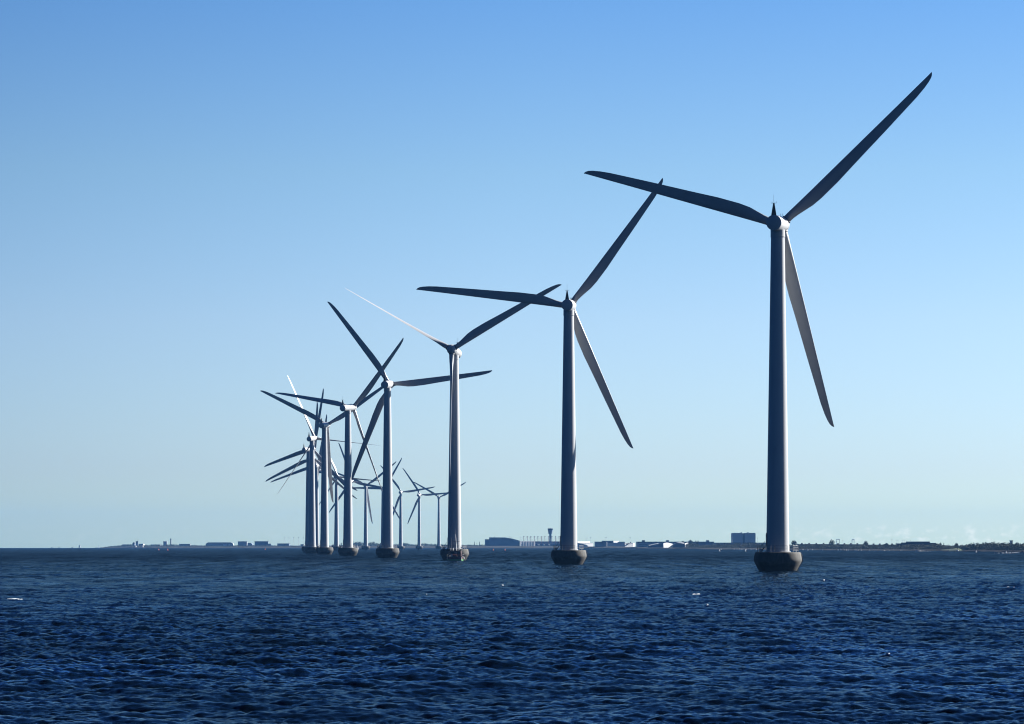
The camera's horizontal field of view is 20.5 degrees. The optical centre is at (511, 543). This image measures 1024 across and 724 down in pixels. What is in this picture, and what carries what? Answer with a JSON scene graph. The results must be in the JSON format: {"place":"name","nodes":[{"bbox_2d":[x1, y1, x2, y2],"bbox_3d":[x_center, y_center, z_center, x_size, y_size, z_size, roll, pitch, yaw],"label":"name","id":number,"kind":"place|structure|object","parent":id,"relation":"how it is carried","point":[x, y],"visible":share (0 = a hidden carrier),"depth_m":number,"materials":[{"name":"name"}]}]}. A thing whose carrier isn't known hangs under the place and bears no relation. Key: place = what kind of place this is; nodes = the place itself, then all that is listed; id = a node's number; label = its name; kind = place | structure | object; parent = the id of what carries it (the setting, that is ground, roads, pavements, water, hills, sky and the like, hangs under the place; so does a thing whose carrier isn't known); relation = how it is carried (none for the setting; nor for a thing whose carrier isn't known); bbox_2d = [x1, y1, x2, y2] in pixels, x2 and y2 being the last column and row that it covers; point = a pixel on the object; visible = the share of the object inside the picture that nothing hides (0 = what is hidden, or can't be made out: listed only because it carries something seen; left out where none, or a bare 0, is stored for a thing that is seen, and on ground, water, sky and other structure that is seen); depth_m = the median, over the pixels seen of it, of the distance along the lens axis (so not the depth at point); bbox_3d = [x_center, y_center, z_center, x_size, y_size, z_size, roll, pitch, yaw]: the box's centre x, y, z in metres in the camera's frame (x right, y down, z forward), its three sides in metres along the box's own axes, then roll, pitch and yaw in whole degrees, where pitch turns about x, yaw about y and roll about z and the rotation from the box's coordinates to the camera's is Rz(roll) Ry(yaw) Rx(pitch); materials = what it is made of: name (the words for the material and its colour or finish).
{"place":"outdoors","nodes":[
{"label":"outdoors","id":0,"kind":"place"},
{"bbox_2d":[0,548,1023,723],"bbox_3d":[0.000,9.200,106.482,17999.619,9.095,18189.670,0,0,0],"label":"water","id":1,"kind":"structure","parent":0,"point":[369,636],"depth_m":150.76,"materials":[{"name":"blue liquid"}]},
{"bbox_2d":[264,389,343,551],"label":"wind turbine","id":2,"kind":"object","parent":1,"relation":"in","point":[303,450],"visible":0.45,"depth_m":1756.85,"materials":[{"name":"metal"}]},
{"bbox_2d":[266,402,357,490],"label":"wind turbine","id":3,"kind":"object","parent":1,"relation":"in","point":[293,467],"visible":0.16,"depth_m":1942.51,"materials":[{"name":"metal"}]},
{"bbox_2d":[270,414,356,546],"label":"wind turbine","id":4,"kind":"object","parent":1,"relation":"in","point":[316,498],"visible":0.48,"depth_m":2112.89,"materials":[{"name":"metal"}]},
{"bbox_2d":[261,387,382,553],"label":"wind turbine","id":5,"kind":"object","parent":1,"relation":"in","point":[326,474],"visible":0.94,"depth_m":1400.91,"materials":[{"name":"metal"}]},
{"bbox_2d":[278,375,379,552],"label":"wind turbine","id":6,"kind":"object","parent":1,"relation":"in","point":[311,547],"visible":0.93,"depth_m":1578.67,"materials":[{"name":"metal"}]},
{"bbox_2d":[276,338,403,555],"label":"wind turbine","id":7,"kind":"object","parent":1,"relation":"in","point":[347,549],"visible":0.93,"depth_m":1222.73,"materials":[{"name":"metal"}]},
{"bbox_2d":[319,436,377,549],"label":"wind turbine","id":8,"kind":"object","parent":1,"relation":"in","point":[335,546],"visible":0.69,"depth_m":2468.70,"materials":[{"name":"metal"}]},
{"bbox_2d":[329,443,382,547],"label":"wind turbine","id":9,"kind":"object","parent":1,"relation":"in","point":[359,483],"visible":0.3,"depth_m":2650.59,"materials":[{"name":"metal"}]},
{"bbox_2d":[334,462,395,549],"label":"wind turbine","id":10,"kind":"object","parent":1,"relation":"in","point":[365,546],"visible":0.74,"depth_m":2824.92,"materials":[{"name":"metal"}]},
{"bbox_2d":[354,458,401,547],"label":"wind turbine","id":11,"kind":"object","parent":1,"relation":"in","point":[395,469],"visible":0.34,"depth_m":3004.40,"materials":[{"name":"metal"}]},
{"bbox_2d":[380,465,433,548],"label":"wind turbine","id":12,"kind":"object","parent":1,"relation":"in","point":[400,546],"visible":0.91,"depth_m":3177.95,"materials":[{"name":"metal"}]},
{"bbox_2d":[328,302,491,557],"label":"wind turbine","id":13,"kind":"object","parent":1,"relation":"in","point":[386,550],"visible":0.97,"depth_m":1045.15,"materials":[{"name":"metal"}]},
{"bbox_2d":[403,469,447,548],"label":"wind turbine","id":14,"kind":"object","parent":1,"relation":"in","point":[418,546],"visible":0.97,"depth_m":3353.90,"materials":[{"name":"metal"}]},
{"bbox_2d":[414,482,465,548],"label":"wind turbine","id":15,"kind":"object","parent":1,"relation":"in","point":[438,546],"visible":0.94,"depth_m":3527.72,"materials":[{"name":"metal"}]},
{"bbox_2d":[347,284,560,559],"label":"wind turbine","id":16,"kind":"object","parent":1,"relation":"in","point":[454,486],"visible":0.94,"depth_m":865.22,"materials":[{"name":"metal"}]},
{"bbox_2d":[447,534,464,560],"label":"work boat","id":17,"kind":"object","parent":1,"relation":"on","point":[456,555],"visible":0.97,"depth_m":853.58,"materials":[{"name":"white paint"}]},
{"bbox_2d":[416,178,662,564],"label":"wind turbine","id":18,"kind":"object","parent":1,"relation":"in","point":[568,552],"visible":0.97,"depth_m":698.33,"materials":[{"name":"metal"}]},
{"bbox_2d":[584,72,931,571],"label":"wind turbine","id":19,"kind":"object","parent":1,"relation":"in","point":[777,555],"visible":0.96,"depth_m":520.06,"materials":[{"name":"metal"}]},
{"bbox_2d":[0,0,1023,547],"label":"sky","id":20,"kind":"structure","parent":0,"point":[188,188],"materials":[{"name":"blue"}]},
{"bbox_2d":[100,546,1023,551],"bbox_3d":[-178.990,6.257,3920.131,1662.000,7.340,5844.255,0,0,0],"label":"land","id":21,"kind":"structure","parent":0,"point":[620,547],"depth_m":4621.13,"materials":[{"name":"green plant"}]},
{"bbox_2d":[108,544,304,546],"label":"woodland","id":22,"kind":"object","parent":21,"relation":"on","point":[151,545],"visible":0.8,"depth_m":5271.14,"materials":[{"name":"green plant"}]},
{"bbox_2d":[206,542,233,545],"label":"rounded hangar","id":23,"kind":"structure","parent":21,"relation":"on","point":[220,544],"depth_m":5250.00,"materials":[{"name":"white paint"}]},
{"bbox_2d":[238,541,246,545],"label":"columned hall","id":24,"kind":"structure","parent":21,"relation":"on","point":[243,543],"depth_m":5200.00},
{"bbox_2d":[254,541,270,545],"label":"dark depot","id":25,"kind":"structure","parent":21,"relation":"on","point":[264,543],"depth_m":5180.00,"materials":[{"name":"metal"}]},
{"bbox_2d":[277,543,289,545],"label":"pavilion","id":26,"kind":"structure","parent":21,"relation":"on","point":[283,544],"depth_m":5150.00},
{"bbox_2d":[333,541,484,545],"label":"woodland","id":27,"kind":"object","parent":21,"relation":"on","point":[371,544],"visible":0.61,"depth_m":5034.21,"materials":[{"name":"green plant"}]},
{"bbox_2d":[485,537,519,545],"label":"hangar","id":28,"kind":"structure","parent":21,"relation":"on","point":[497,541],"depth_m":4960.00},
{"bbox_2d":[520,541,534,545],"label":"pale hangar","id":29,"kind":"structure","parent":21,"relation":"on","point":[527,543],"depth_m":4960.56,"materials":[{"name":"white paint"}]},
{"bbox_2d":[522,536,559,545],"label":"pier terminal","id":30,"kind":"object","parent":21,"relation":"on","point":[551,543],"visible":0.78,"depth_m":5099.70,"materials":[{"name":"grey paint"}]},
{"bbox_2d":[548,528,552,540],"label":"control tower","id":31,"kind":"structure","parent":21,"relation":"on","point":[550,530],"depth_m":5247.22,"materials":[{"name":"grey glass"}]},
{"bbox_2d":[577,541,592,545],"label":"white roofed terminal","id":32,"kind":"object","parent":21,"relation":"on","point":[588,543],"visible":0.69,"depth_m":4618.69,"materials":[{"name":"paint"}]},
{"bbox_2d":[594,542,606,546],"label":"dark box building","id":33,"kind":"structure","parent":21,"relation":"on","point":[600,544],"depth_m":4350.00,"materials":[{"name":"concrete"}]},
{"bbox_2d":[602,541,624,546],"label":"stepped office","id":34,"kind":"structure","parent":21,"relation":"on","point":[614,543],"depth_m":4400.00,"materials":[{"name":"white paint"}]},
{"bbox_2d":[624,542,634,546],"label":"banded office","id":35,"kind":"structure","parent":21,"relation":"on","point":[630,544],"depth_m":4311.39,"materials":[{"name":"white paint"}]},
{"bbox_2d":[647,542,686,547],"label":"wave shaped aquarium","id":36,"kind":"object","parent":21,"relation":"on","point":[675,545],"visible":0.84,"depth_m":3417.00,"materials":[{"name":"white paint"}]},
{"bbox_2d":[636,540,713,546],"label":"long dark block","id":37,"kind":"structure","parent":21,"relation":"on","point":[643,543],"depth_m":3900.00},
{"bbox_2d":[685,542,791,547],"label":"woodland","id":38,"kind":"object","parent":21,"relation":"on","point":[729,545],"visible":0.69,"depth_m":3097.78,"materials":[{"name":"green plant"}]},
{"bbox_2d":[712,543,765,545],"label":"dark long hall","id":39,"kind":"structure","parent":21,"relation":"on","point":[735,544],"depth_m":3500.00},
{"bbox_2d":[731,532,755,542],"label":"twin block","id":40,"kind":"structure","parent":21,"relation":"on","point":[747,537],"depth_m":3900.00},
{"bbox_2d":[833,543,863,545],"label":"row house","id":41,"kind":"structure","parent":21,"relation":"on","point":[849,544],"depth_m":2861.97,"materials":[{"name":"grey brick"}]},
{"bbox_2d":[789,543,967,549],"bbox_3d":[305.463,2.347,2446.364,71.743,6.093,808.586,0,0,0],"label":"woodland","id":42,"kind":"object","parent":21,"relation":"on","point":[936,546],"visible":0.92,"depth_m":2421.10,"materials":[{"name":"green plant"}]},
{"bbox_2d":[896,542,935,545],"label":"stepped building","id":43,"kind":"structure","parent":21,"relation":"on","point":[917,543],"depth_m":2471.29,"materials":[{"name":"grey glass"}]},
{"bbox_2d":[961,542,1023,550],"bbox_3d":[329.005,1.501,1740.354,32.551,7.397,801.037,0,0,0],"label":"woodland","id":44,"kind":"object","parent":21,"relation":"on","point":[1016,546],"visible":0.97,"depth_m":1926.34,"materials":[{"name":"green plant"}]}
]}

